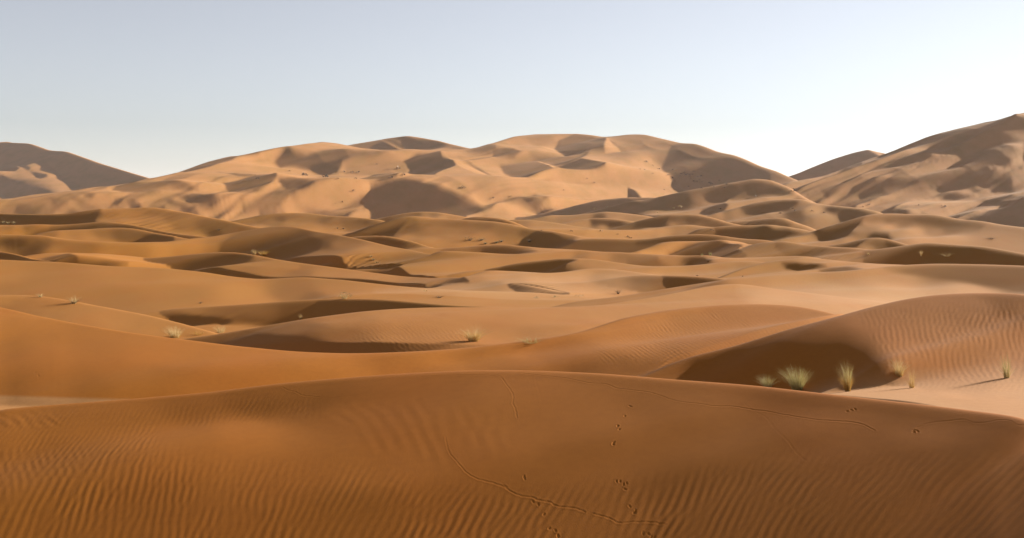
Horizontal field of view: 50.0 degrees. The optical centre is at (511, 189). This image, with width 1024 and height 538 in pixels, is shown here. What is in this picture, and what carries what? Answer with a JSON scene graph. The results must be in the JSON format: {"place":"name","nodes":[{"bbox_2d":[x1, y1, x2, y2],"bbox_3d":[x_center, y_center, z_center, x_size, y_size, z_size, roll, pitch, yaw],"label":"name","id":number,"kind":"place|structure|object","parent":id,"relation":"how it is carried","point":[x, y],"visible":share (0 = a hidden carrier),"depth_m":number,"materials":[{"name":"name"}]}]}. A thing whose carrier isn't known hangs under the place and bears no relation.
{"place":"outdoors","nodes":[
{"label":"outdoors","id":0,"kind":"place"},
{"bbox_2d":[0,251,47,260],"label":"sand dune","id":1,"kind":"structure","parent":0,"point":[7,256],"depth_m":212.78,"materials":[{"name":"brown sand"}]},
{"bbox_2d":[0,142,147,198],"bbox_3d":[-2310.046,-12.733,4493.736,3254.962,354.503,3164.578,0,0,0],"label":"dune mountain","id":2,"kind":"structure","parent":0,"point":[26,169],"depth_m":3847.78,"materials":[{"name":"brown sand"}]},
{"bbox_2d":[25,253,174,268],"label":"sand dune","id":3,"kind":"structure","parent":0,"point":[106,259],"depth_m":208.93,"materials":[{"name":"orange sand"}]},
{"bbox_2d":[0,222,204,238],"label":"sand dune","id":4,"kind":"structure","parent":0,"point":[31,229],"depth_m":373.83,"materials":[{"name":"brown sand"}]},
{"bbox_2d":[0,295,216,338],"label":"sand dune","id":5,"kind":"structure","parent":0,"point":[89,315],"depth_m":84.75,"materials":[{"name":"orange sand"}]},
{"bbox_2d":[68,296,81,303],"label":"desert shrub","id":6,"kind":"object","parent":5,"relation":"on","point":[74,302],"visible":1,"depth_m":89.35,"materials":[{"name":"plant"}]},
{"bbox_2d":[157,324,184,337],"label":"grass tuft","id":7,"kind":"object","parent":5,"relation":"on","point":[174,334],"visible":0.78,"depth_m":79.16,"materials":[{"name":"plant"}]},
{"bbox_2d":[35,228,186,241],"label":"sand dune","id":8,"kind":"structure","parent":0,"point":[117,235],"depth_m":335.66,"materials":[{"name":"brown sand"}]},
{"bbox_2d":[0,207,259,236],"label":"sand dune","id":9,"kind":"structure","parent":0,"point":[172,221],"depth_m":411.53,"materials":[{"name":"brown sand"}]},
{"bbox_2d":[0,226,430,266],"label":"sand dune","id":10,"kind":"structure","parent":0,"point":[296,244],"depth_m":270.05,"materials":[{"name":"orange sand"}]},
{"bbox_2d":[0,260,591,333],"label":"sand dune","id":11,"kind":"structure","parent":0,"point":[147,291],"depth_m":128.54,"materials":[{"name":"orange sand"}]},
{"bbox_2d":[209,325,227,332],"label":"grass tuft","id":12,"kind":"object","parent":11,"relation":"on","point":[223,329],"visible":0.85,"depth_m":101.06,"materials":[{"name":"plant"}]},
{"bbox_2d":[231,213,384,234],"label":"sand dune","id":13,"kind":"structure","parent":0,"point":[320,223],"depth_m":483.26,"materials":[{"name":"brown sand"}]},
{"bbox_2d":[158,299,479,324],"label":"sand dune","id":14,"kind":"structure","parent":0,"point":[280,312],"depth_m":108.51,"materials":[{"name":"orange sand"}]},
{"bbox_2d":[339,292,351,298],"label":"desert shrub","id":15,"kind":"object","parent":14,"relation":"on","point":[343,296],"visible":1,"depth_m":110.47,"materials":[{"name":"grey plant"}]},
{"bbox_2d":[144,252,569,294],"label":"sand dune","id":16,"kind":"structure","parent":0,"point":[234,264],"depth_m":190.31,"materials":[{"name":"orange sand"}]},
{"bbox_2d":[318,257,404,274],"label":"sand dune","id":17,"kind":"structure","parent":0,"point":[338,262],"depth_m":224.50,"materials":[{"name":"brown sand"}]},
{"bbox_2d":[352,236,427,248],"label":"sand dune","id":18,"kind":"structure","parent":0,"point":[394,242],"depth_m":320.44,"materials":[{"name":"brown sand"}]},
{"bbox_2d":[0,134,797,220],"bbox_3d":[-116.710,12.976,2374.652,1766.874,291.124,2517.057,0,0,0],"label":"dune mountain","id":19,"kind":"structure","parent":0,"point":[534,174],"depth_m":1947.32,"materials":[{"name":"brown sand"}]},
{"bbox_2d":[348,136,469,149],"bbox_3d":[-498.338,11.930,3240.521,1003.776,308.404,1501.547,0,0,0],"label":"dune mountain","id":20,"kind":"structure","parent":0,"point":[405,142],"depth_m":2854.35,"materials":[{"name":"brown sand"}]},
{"bbox_2d":[375,212,467,220],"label":"sand dune","id":21,"kind":"structure","parent":0,"point":[437,215],"depth_m":563.59,"materials":[{"name":"brown sand"}]},
{"bbox_2d":[0,304,843,409],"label":"sand dune","id":22,"kind":"structure","parent":0,"point":[46,361],"depth_m":39.27,"materials":[{"name":"orange sand"}]},
{"bbox_2d":[511,336,549,343],"bbox_3d":[0.675,5.760,41.863,1.924,0.221,1.910,0,0,0],"label":"grass tuft","id":23,"kind":"object","parent":22,"relation":"on","point":[529,340],"visible":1,"depth_m":41.87,"materials":[{"name":"plant"}]},
{"bbox_2d":[341,216,605,248],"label":"sand dune","id":24,"kind":"structure","parent":0,"point":[439,233],"depth_m":421.04,"materials":[{"name":"brown sand"}]},
{"bbox_2d":[408,245,573,253],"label":"sand dune","id":25,"kind":"structure","parent":0,"point":[505,249],"depth_m":300.32,"materials":[{"name":"orange sand"}]},
{"bbox_2d":[463,217,526,227],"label":"sand dune","id":26,"kind":"structure","parent":0,"point":[492,219],"depth_m":479.34,"materials":[{"name":"brown sand"}]},
{"bbox_2d":[0,370,1023,537],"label":"sand dune","id":27,"kind":"structure","parent":0,"point":[499,454],"depth_m":16.86,"materials":[{"name":"orange sand"}]},
{"bbox_2d":[0,0,1023,177],"label":"sky","id":28,"kind":"structure","parent":0,"point":[146,88],"materials":[{"name":"blue"}]},
{"bbox_2d":[184,284,885,352],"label":"sand dune","id":29,"kind":"structure","parent":0,"point":[405,330],"depth_m":68.80,"materials":[{"name":"orange sand"}]},
{"bbox_2d":[459,327,490,341],"bbox_3d":[-2.026,7.785,59.597,2.368,1.000,2.426,0,0,0],"label":"grass tuft","id":30,"kind":"object","parent":29,"relation":"on","point":[475,338],"visible":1,"depth_m":59.47,"materials":[{"name":"plant"}]},
{"bbox_2d":[422,269,651,298],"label":"sand dune","id":31,"kind":"structure","parent":0,"point":[578,282],"depth_m":151.12,"materials":[{"name":"orange sand"}]},
{"bbox_2d":[515,197,651,219],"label":"dune mountain","id":32,"kind":"structure","parent":0,"point":[586,207],"depth_m":1766.38,"materials":[{"name":"brown sand"}]},
{"bbox_2d":[527,212,651,223],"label":"sand dune","id":33,"kind":"structure","parent":0,"point":[560,219],"depth_m":758.19,"materials":[{"name":"brown sand"}]},
{"bbox_2d":[561,218,632,229],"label":"sand dune","id":34,"kind":"structure","parent":0,"point":[602,223],"depth_m":676.04,"materials":[{"name":"brown sand"}]},
{"bbox_2d":[388,250,819,277],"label":"sand dune","id":35,"kind":"structure","parent":0,"point":[442,264],"depth_m":222.92,"materials":[{"name":"orange sand"}]},
{"bbox_2d":[447,258,763,277],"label":"sand dune","id":36,"kind":"structure","parent":0,"point":[713,270],"depth_m":186.77,"materials":[{"name":"orange sand"}]},
{"bbox_2d":[509,220,708,238],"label":"sand dune","id":37,"kind":"structure","parent":0,"point":[623,234],"depth_m":499.95,"materials":[{"name":"brown sand"}]},
{"bbox_2d":[592,275,724,291],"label":"sand dune","id":38,"kind":"structure","parent":0,"point":[644,283],"depth_m":142.88,"materials":[{"name":"orange sand"}]},
{"bbox_2d":[556,234,773,252],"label":"sand dune","id":39,"kind":"structure","parent":0,"point":[615,245],"depth_m":318.17,"materials":[{"name":"orange sand"}]},
{"bbox_2d":[608,214,737,229],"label":"sand dune","id":40,"kind":"structure","parent":0,"point":[672,220],"depth_m":601.09,"materials":[{"name":"brown sand"}]},
{"bbox_2d":[631,240,750,257],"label":"sand dune","id":41,"kind":"structure","parent":0,"point":[724,248],"depth_m":275.55,"materials":[{"name":"orange sand"}]},
{"bbox_2d":[583,179,814,216],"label":"dune mountain","id":42,"kind":"structure","parent":0,"point":[706,201],"depth_m":1311.93,"materials":[{"name":"brown sand"}]},
{"bbox_2d":[686,225,809,242],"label":"sand dune","id":43,"kind":"structure","parent":0,"point":[774,233],"depth_m":449.71,"materials":[{"name":"brown sand"}]},
{"bbox_2d":[729,218,815,230],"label":"sand dune","id":44,"kind":"structure","parent":0,"point":[780,222],"depth_m":613.09,"materials":[{"name":"brown sand"}]},
{"bbox_2d":[553,264,1023,306],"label":"sand dune","id":45,"kind":"structure","parent":0,"point":[887,284],"depth_m":115.07,"materials":[{"name":"orange sand"}]},
{"bbox_2d":[707,199,882,229],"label":"dune mountain","id":46,"kind":"structure","parent":0,"point":[810,214],"depth_m":839.98,"materials":[{"name":"brown sand"}]},
{"bbox_2d":[739,241,867,257],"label":"sand dune","id":47,"kind":"structure","parent":0,"point":[774,249],"depth_m":241.92,"materials":[{"name":"orange sand"}]},
{"bbox_2d":[716,257,896,278],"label":"sand dune","id":48,"kind":"structure","parent":0,"point":[801,264],"depth_m":174.93,"materials":[{"name":"orange sand"}]},
{"bbox_2d":[642,293,1023,418],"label":"sand dune","id":49,"kind":"structure","parent":0,"point":[951,349],"depth_m":32.32,"materials":[{"name":"orange sand"}]},
{"bbox_2d":[755,375,777,386],"bbox_3d":[7.199,5.436,31.073,0.915,0.465,0.945,0,0,-35],"label":"grass tuft","id":50,"kind":"object","parent":49,"relation":"on","point":[766,384],"visible":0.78,"depth_m":31.14,"materials":[{"name":"plant"}]},
{"bbox_2d":[773,365,813,390],"bbox_3d":[7.804,5.196,30.274,1.230,0.802,1.191,0,0,0],"label":"grass tuft","id":51,"kind":"object","parent":49,"relation":"on","point":[797,382],"visible":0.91,"depth_m":30.24,"materials":[{"name":"plant"}]},
{"bbox_2d":[838,357,853,391],"bbox_3d":[8.521,4.756,28.104,0.590,0.912,0.581,0,0,0],"label":"grass tuft","id":52,"kind":"object","parent":49,"relation":"on","point":[847,384],"visible":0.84,"depth_m":28.09,"materials":[{"name":"plant"}]},
{"bbox_2d":[887,359,910,376],"bbox_3d":[10.375,4.752,29.454,0.769,0.544,0.770,0,0,0],"label":"grass tuft","id":53,"kind":"object","parent":49,"relation":"on","point":[899,371],"visible":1,"depth_m":29.42,"materials":[{"name":"plant"}]},
{"bbox_2d":[906,371,916,387],"bbox_3d":[10.108,4.767,27.821,0.392,0.617,0.402,0,0,0],"label":"grass tuft","id":54,"kind":"object","parent":49,"relation":"on","point":[911,382],"visible":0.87,"depth_m":27.85,"materials":[{"name":"beige plant"}]},
{"bbox_2d":[999,353,1016,377],"bbox_3d":[12.675,4.515,28.220,0.621,0.746,0.664,0,0,0],"label":"grass tuft","id":55,"kind":"object","parent":49,"relation":"on","point":[1004,374],"visible":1,"depth_m":28.24,"materials":[{"name":"plant"}]},
{"bbox_2d":[789,150,884,180],"bbox_3d":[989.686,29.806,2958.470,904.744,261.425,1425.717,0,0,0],"label":"dune mountain","id":56,"kind":"structure","parent":0,"point":[833,165],"depth_m":2739.09,"materials":[{"name":"brown sand"}]},
{"bbox_2d":[829,238,906,249],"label":"sand dune","id":57,"kind":"structure","parent":0,"point":[873,243],"depth_m":290.98,"materials":[{"name":"orange sand"}]},
{"bbox_2d":[784,113,1023,226],"bbox_3d":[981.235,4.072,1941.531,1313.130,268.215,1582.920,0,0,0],"label":"dune mountain","id":58,"kind":"structure","parent":0,"point":[974,172],"depth_m":1543.34,"materials":[{"name":"brown sand"}]},
{"bbox_2d":[799,213,1023,252],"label":"sand dune","id":59,"kind":"structure","parent":0,"point":[909,229],"depth_m":429.25,"materials":[{"name":"brown sand"}]},
{"bbox_2d":[815,243,1023,265],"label":"sand dune","id":60,"kind":"structure","parent":0,"point":[931,254],"depth_m":228.53,"materials":[{"name":"brown sand"}]}
]}

